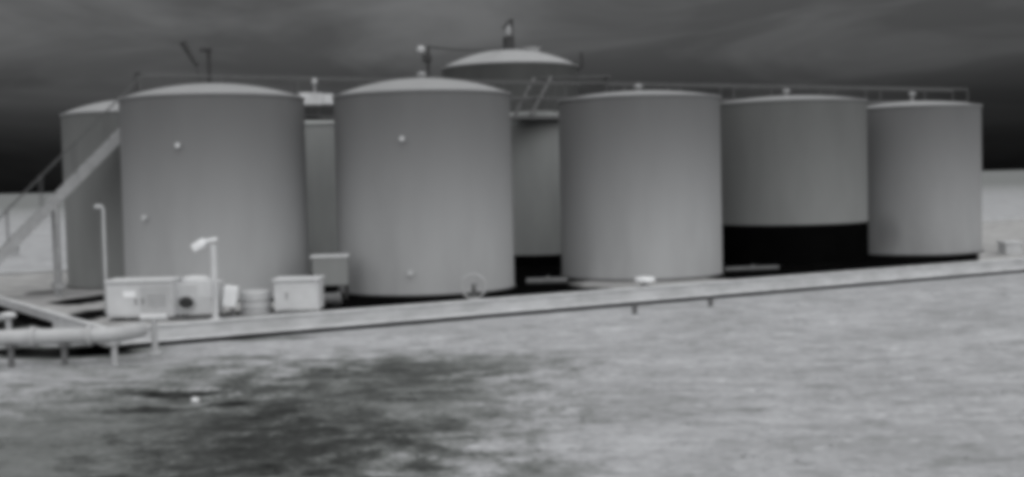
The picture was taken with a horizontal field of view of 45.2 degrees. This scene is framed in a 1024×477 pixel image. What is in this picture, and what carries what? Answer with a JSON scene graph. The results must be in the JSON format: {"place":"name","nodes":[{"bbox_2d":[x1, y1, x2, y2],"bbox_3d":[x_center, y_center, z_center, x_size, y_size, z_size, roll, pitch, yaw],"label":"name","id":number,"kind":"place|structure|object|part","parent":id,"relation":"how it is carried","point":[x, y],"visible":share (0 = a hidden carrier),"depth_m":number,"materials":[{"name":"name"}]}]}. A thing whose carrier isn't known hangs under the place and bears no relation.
{"place":"outdoors","nodes":[
{"label":"outdoors","id":0,"kind":"place"},
{"bbox_2d":[0,245,21,255],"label":"trough","id":1,"kind":"object","parent":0,"point":[16,252],"visible":0.38,"depth_m":60.75,"materials":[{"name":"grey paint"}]},
{"bbox_2d":[310,254,349,298],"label":"valve house","id":2,"kind":"structure","parent":0,"point":[333,269],"depth_m":29.67,"materials":[{"name":"paint"}]},
{"bbox_2d":[324,292,341,305],"bbox_3d":[-4.203,1.392,28.290,0.540,0.331,0.330,-1,3,0],"label":"pipe stub","id":3,"kind":"object","parent":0,"point":[334,299],"visible":0.77,"depth_m":28.18,"materials":[{"name":"grey metal"}]},
{"bbox_2d":[0,170,1023,476],"bbox_3d":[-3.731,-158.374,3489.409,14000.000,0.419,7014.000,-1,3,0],"label":"ground","id":4,"kind":"structure","parent":0,"point":[36,420],"depth_m":17.84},
{"bbox_2d":[0,312,16,329],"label":"capped post","id":5,"kind":"object","parent":4,"relation":"on","point":[7,316],"visible":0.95,"depth_m":25.99,"materials":[{"name":"metal"}]},
{"bbox_2d":[0,322,147,367],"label":"pipeline","id":6,"kind":"object","parent":4,"relation":"on","point":[113,337],"visible":0.91,"depth_m":21.66,"materials":[{"name":"paint"}]},
{"bbox_2d":[140,314,167,354],"bbox_3d":[-6.712,1.824,23.065,0.480,0.820,0.260,-1,3,0],"label":"pipe stand","id":7,"kind":"object","parent":4,"relation":"on","point":[153,318],"visible":0.93,"depth_m":23.01,"materials":[{"name":"paint"}]},
{"bbox_2d":[191,397,199,402],"bbox_3d":[-4.604,2.349,17.856,0.131,0.092,0.131,-1,3,0],"label":"stone","id":8,"kind":"object","parent":4,"relation":"on","point":[195,400],"visible":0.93,"depth_m":17.81,"materials":[{"name":"stone"}]},
{"bbox_2d":[0,218,1023,349],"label":"containment wall","id":9,"kind":"structure","parent":4,"relation":"on","point":[176,333],"depth_m":28.51,"materials":[{"name":"concrete"}]},
{"bbox_2d":[0,282,1023,476],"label":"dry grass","id":10,"kind":"structure","parent":4,"relation":"on","point":[388,473],"depth_m":16.88,"materials":[{"name":"grey plant"}]},
{"bbox_2d":[631,305,637,313],"bbox_3d":[2.816,1.654,28.166,0.150,0.280,0.150,-1,3,0],"label":"marker post","id":11,"kind":"object","parent":4,"relation":"on","point":[634,309],"visible":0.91,"depth_m":28.12,"materials":[{"name":"grey metal"}]},
{"bbox_2d":[707,299,713,306],"bbox_3d":[4.705,1.565,29.109,0.150,0.280,0.150,-1,3,0],"label":"marker post","id":12,"kind":"object","parent":4,"relation":"on","point":[710,302],"visible":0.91,"depth_m":29.06,"materials":[{"name":"grey metal"}]},
{"bbox_2d":[0,220,1023,326],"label":"containment floor","id":13,"kind":"structure","parent":0,"point":[37,290],"depth_m":33.59,"materials":[{"name":"grey concrete"}]},
{"bbox_2d":[0,80,138,296],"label":"metal stairs","id":14,"kind":"structure","parent":13,"relation":"on","point":[73,181],"depth_m":32.45,"materials":[{"name":"metal"}]},
{"bbox_2d":[60,100,124,289],"bbox_3d":[-10.989,-1.377,36.263,4.300,5.435,4.300,-1,3,0],"label":"storage tank","id":15,"kind":"object","parent":13,"relation":"on","point":[101,183],"visible":0.25,"depth_m":34.33,"materials":[{"name":"metal"}]},
{"bbox_2d":[94,204,107,313],"bbox_3d":[-9.201,0.467,27.541,0.245,2.473,0.156,-1,3,0],"label":"bent pole","id":16,"kind":"object","parent":13,"relation":"on","point":[97,206],"visible":0.94,"depth_m":27.51,"materials":[{"name":"metal"}]},
{"bbox_2d":[104,277,181,321],"bbox_3d":[-7.810,1.300,26.110,1.424,0.897,0.760,-1,3,0],"label":"control cabinet","id":17,"kind":"object","parent":13,"relation":"on","point":[132,297],"visible":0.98,"depth_m":25.77,"materials":[{"name":"metal"}]},
{"bbox_3d":[-8.156,1.311,25.758,0.642,0.585,0.047,-1,3,0],"label":"door","id":18,"kind":"part","parent":17,"relation":"part of","materials":[{"name":"paint"}]},
{"bbox_3d":[-7.464,1.294,25.758,0.642,0.585,0.047,-1,3,0],"label":"door","id":19,"kind":"part","parent":17,"relation":"part of","materials":[{"name":"grey paint"}]},
{"bbox_2d":[176,275,223,316],"bbox_3d":[-6.737,1.249,26.408,0.912,0.920,0.742,-1,3,0],"label":"pump housing","id":20,"kind":"object","parent":13,"relation":"on","point":[189,302],"visible":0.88,"depth_m":26.08,"materials":[{"name":"paint"}]},
{"bbox_2d":[191,238,221,319],"bbox_3d":[-6.319,0.860,25.425,0.581,1.748,0.350,-1,3,0],"label":"lamp post","id":21,"kind":"object","parent":13,"relation":"on","point":[207,288],"visible":0.9,"depth_m":25.37,"materials":[{"name":"metal"}]},
{"bbox_2d":[117,83,308,301],"bbox_3d":[-7.632,-1.242,31.641,4.720,5.435,4.773,-1,3,0],"label":"storage tank","id":22,"kind":"object","parent":13,"relation":"on","point":[225,164],"visible":0.85,"depth_m":29.66,"materials":[{"name":"metal"}]},
{"bbox_2d":[133,71,140,93],"bbox_3d":[-11.010,-4.485,36.119,0.223,0.856,0.114,-1,3,0],"label":"vent pipe","id":23,"kind":"object","parent":22,"relation":"on","point":[137,73],"visible":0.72,"depth_m":36.07,"materials":[{"name":"black metal"}]},
{"bbox_2d":[222,285,238,314],"bbox_3d":[-6.013,1.348,26.284,0.323,0.689,0.220,-1,3,0],"label":"meter box","id":24,"kind":"object","parent":13,"relation":"on","point":[230,298],"visible":0.92,"depth_m":26.17,"materials":[{"name":"white paint"}]},
{"bbox_2d":[171,311,298,319],"bbox_3d":[-5.912,1.638,25.965,2.785,0.075,0.528,-2,3,-11],"label":"cable","id":25,"kind":"object","parent":13,"relation":"on","point":[207,317],"visible":0.73,"depth_m":25.74,"materials":[{"name":"metal"}]},
{"bbox_2d":[240,289,271,314],"bbox_3d":[-5.560,1.371,26.686,0.670,0.516,0.670,-1,3,0],"label":"drum","id":26,"kind":"object","parent":13,"relation":"on","point":[255,301],"visible":0.98,"depth_m":26.42,"materials":[{"name":"grey paint"}]},
{"bbox_2d":[272,276,324,312],"bbox_3d":[-4.633,1.246,26.746,1.016,0.796,0.830,-1,3,0],"label":"equipment cabinet","id":27,"kind":"object","parent":13,"relation":"on","point":[295,293],"visible":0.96,"depth_m":26.37,"materials":[{"name":"metal"}]},
{"bbox_3d":[-4.573,1.246,26.362,0.726,0.562,0.042,-1,3,0],"label":"door","id":28,"kind":"part","parent":27,"relation":"part of","materials":[{"name":"paint"}]},
{"bbox_2d":[305,120,337,274],"bbox_3d":[-6.293,-1.451,40.469,4.700,4.972,4.700,-1,3,0],"label":"storage tank","id":29,"kind":"object","parent":13,"relation":"on","point":[321,186],"visible":0.23,"depth_m":38.21,"materials":[{"name":"metal"}]},
{"bbox_2d":[332,71,515,296],"bbox_3d":[-2.292,-1.516,32.132,4.680,5.685,4.739,-1,3,0],"label":"storage tank","id":30,"kind":"object","parent":13,"relation":"on","point":[424,185],"visible":0.99,"depth_m":30.16,"materials":[{"name":"metal"}]},
{"bbox_2d":[460,274,486,299],"bbox_3d":[-0.893,1.131,28.717,0.612,0.648,0.330,-1,3,0],"label":"handwheel","id":31,"kind":"object","parent":13,"relation":"on","point":[473,288],"visible":0.99,"depth_m":28.57,"materials":[{"name":"paint"}]},
{"bbox_2d":[441,18,582,112],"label":"domed roof","id":32,"kind":"structure","parent":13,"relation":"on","point":[508,62],"depth_m":44.63,"materials":[{"name":"paint"}]},
{"bbox_2d":[510,111,561,265],"bbox_3d":[0.904,-1.767,41.564,4.630,5.104,4.630,-1,3,0],"label":"storage tank","id":33,"kind":"object","parent":13,"relation":"on","point":[536,192],"visible":0.39,"depth_m":39.34,"materials":[{"name":"metal"}]},
{"bbox_2d":[513,75,609,115],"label":"short stairs","id":34,"kind":"structure","parent":33,"relation":"on","point":[544,93],"depth_m":40.00,"materials":[{"name":"metal"}]},
{"bbox_2d":[526,276,567,283],"bbox_3d":[0.927,1.117,32.708,1.094,0.240,0.235,-1,3,0],"label":"floor pipe","id":35,"kind":"object","parent":13,"relation":"on","point":[547,280],"visible":1,"depth_m":32.64,"materials":[{"name":"grey metal"}]},
{"bbox_2d":[557,84,723,280],"bbox_3d":[3.662,-1.687,35.164,4.680,5.465,4.680,-1,3,0],"label":"storage tank","id":36,"kind":"object","parent":13,"relation":"on","point":[640,183],"visible":1,"depth_m":33.16,"materials":[{"name":"metal"}]},
{"bbox_2d":[134,74,967,120],"bbox_3d":[3.558,-2.106,40.461,30.693,5.958,0.796,-3,3,-26],"label":"catwalk","id":37,"kind":"object","parent":36,"relation":"on","point":[512,118],"visible":0.3,"depth_m":39.07,"materials":[{"name":"metal"}]},
{"bbox_2d":[180,40,200,83],"bbox_3d":[-8.908,-4.470,34.420,0.730,2.169,0.190,-1,3,0],"label":"leaning aerial","id":38,"kind":"object","parent":37,"relation":"on","point":[185,46],"visible":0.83,"depth_m":34.33,"materials":[{"name":"black metal"}]},
{"bbox_2d":[200,48,211,82],"bbox_3d":[-8.550,-4.366,34.426,0.300,1.939,0.160,-1,3,0],"label":"lamp post","id":39,"kind":"object","parent":37,"relation":"on","point":[208,50],"visible":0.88,"depth_m":34.36,"materials":[{"name":"black metal"}]},
{"bbox_2d":[298,78,332,116],"bbox_3d":[-5.652,-4.041,35.243,0.980,1.098,0.380,-3,3,-26],"label":"junction box","id":40,"kind":"object","parent":37,"relation":"on","point":[317,99],"visible":0.83,"depth_m":35.10,"materials":[{"name":"metal"}]},
{"bbox_2d":[417,46,431,77],"bbox_3d":[-2.607,-4.699,36.699,0.432,2.114,0.250,-1,3,0],"label":"globe post","id":41,"kind":"object","parent":37,"relation":"on","point":[426,58],"visible":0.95,"depth_m":36.60,"materials":[{"name":"black metal"}]},
{"bbox_2d":[429,46,504,50],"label":"overhead cable","id":42,"kind":"object","parent":41,"relation":"attached to","point":[466,49],"visible":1,"depth_m":41.11,"materials":[{"name":"black metal"}]},
{"bbox_2d":[634,276,654,286],"bbox_3d":[3.324,1.099,30.787,0.540,0.301,0.540,-1,3,0],"label":"valve","id":43,"kind":"object","parent":13,"relation":"on","point":[644,281],"visible":0.75,"depth_m":30.61,"materials":[{"name":"grey paint"}]},
{"bbox_2d":[724,265,778,271],"bbox_3d":[6.949,0.861,35.620,1.633,0.200,0.195,-2,3,-11],"label":"floor pipe","id":44,"kind":"object","parent":13,"relation":"on","point":[751,268],"visible":1,"depth_m":35.56,"materials":[{"name":"grey metal"}]},
{"bbox_2d":[720,89,868,264],"bbox_3d":[8.864,-2.058,39.557,5.030,5.495,5.030,-1,3,0],"label":"storage tank","id":45,"kind":"object","parent":13,"relation":"on","point":[794,180],"visible":0.93,"depth_m":37.35,"materials":[{"name":"metal"}]},
{"bbox_2d":[867,92,983,255],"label":"storage tank","id":46,"kind":"object","parent":13,"relation":"on","point":[924,163],"visible":0.88,"depth_m":40.37,"materials":[{"name":"metal"}]},
{"bbox_2d":[996,240,1022,254],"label":"trough","id":47,"kind":"object","parent":13,"relation":"on","point":[1009,247],"visible":1,"depth_m":40.00,"materials":[{"name":"grey paint"}]},
{"bbox_2d":[0,0,1023,193],"label":"sky","id":48,"kind":"structure","parent":0,"point":[57,57],"materials":[{"name":"grey"}]}
]}

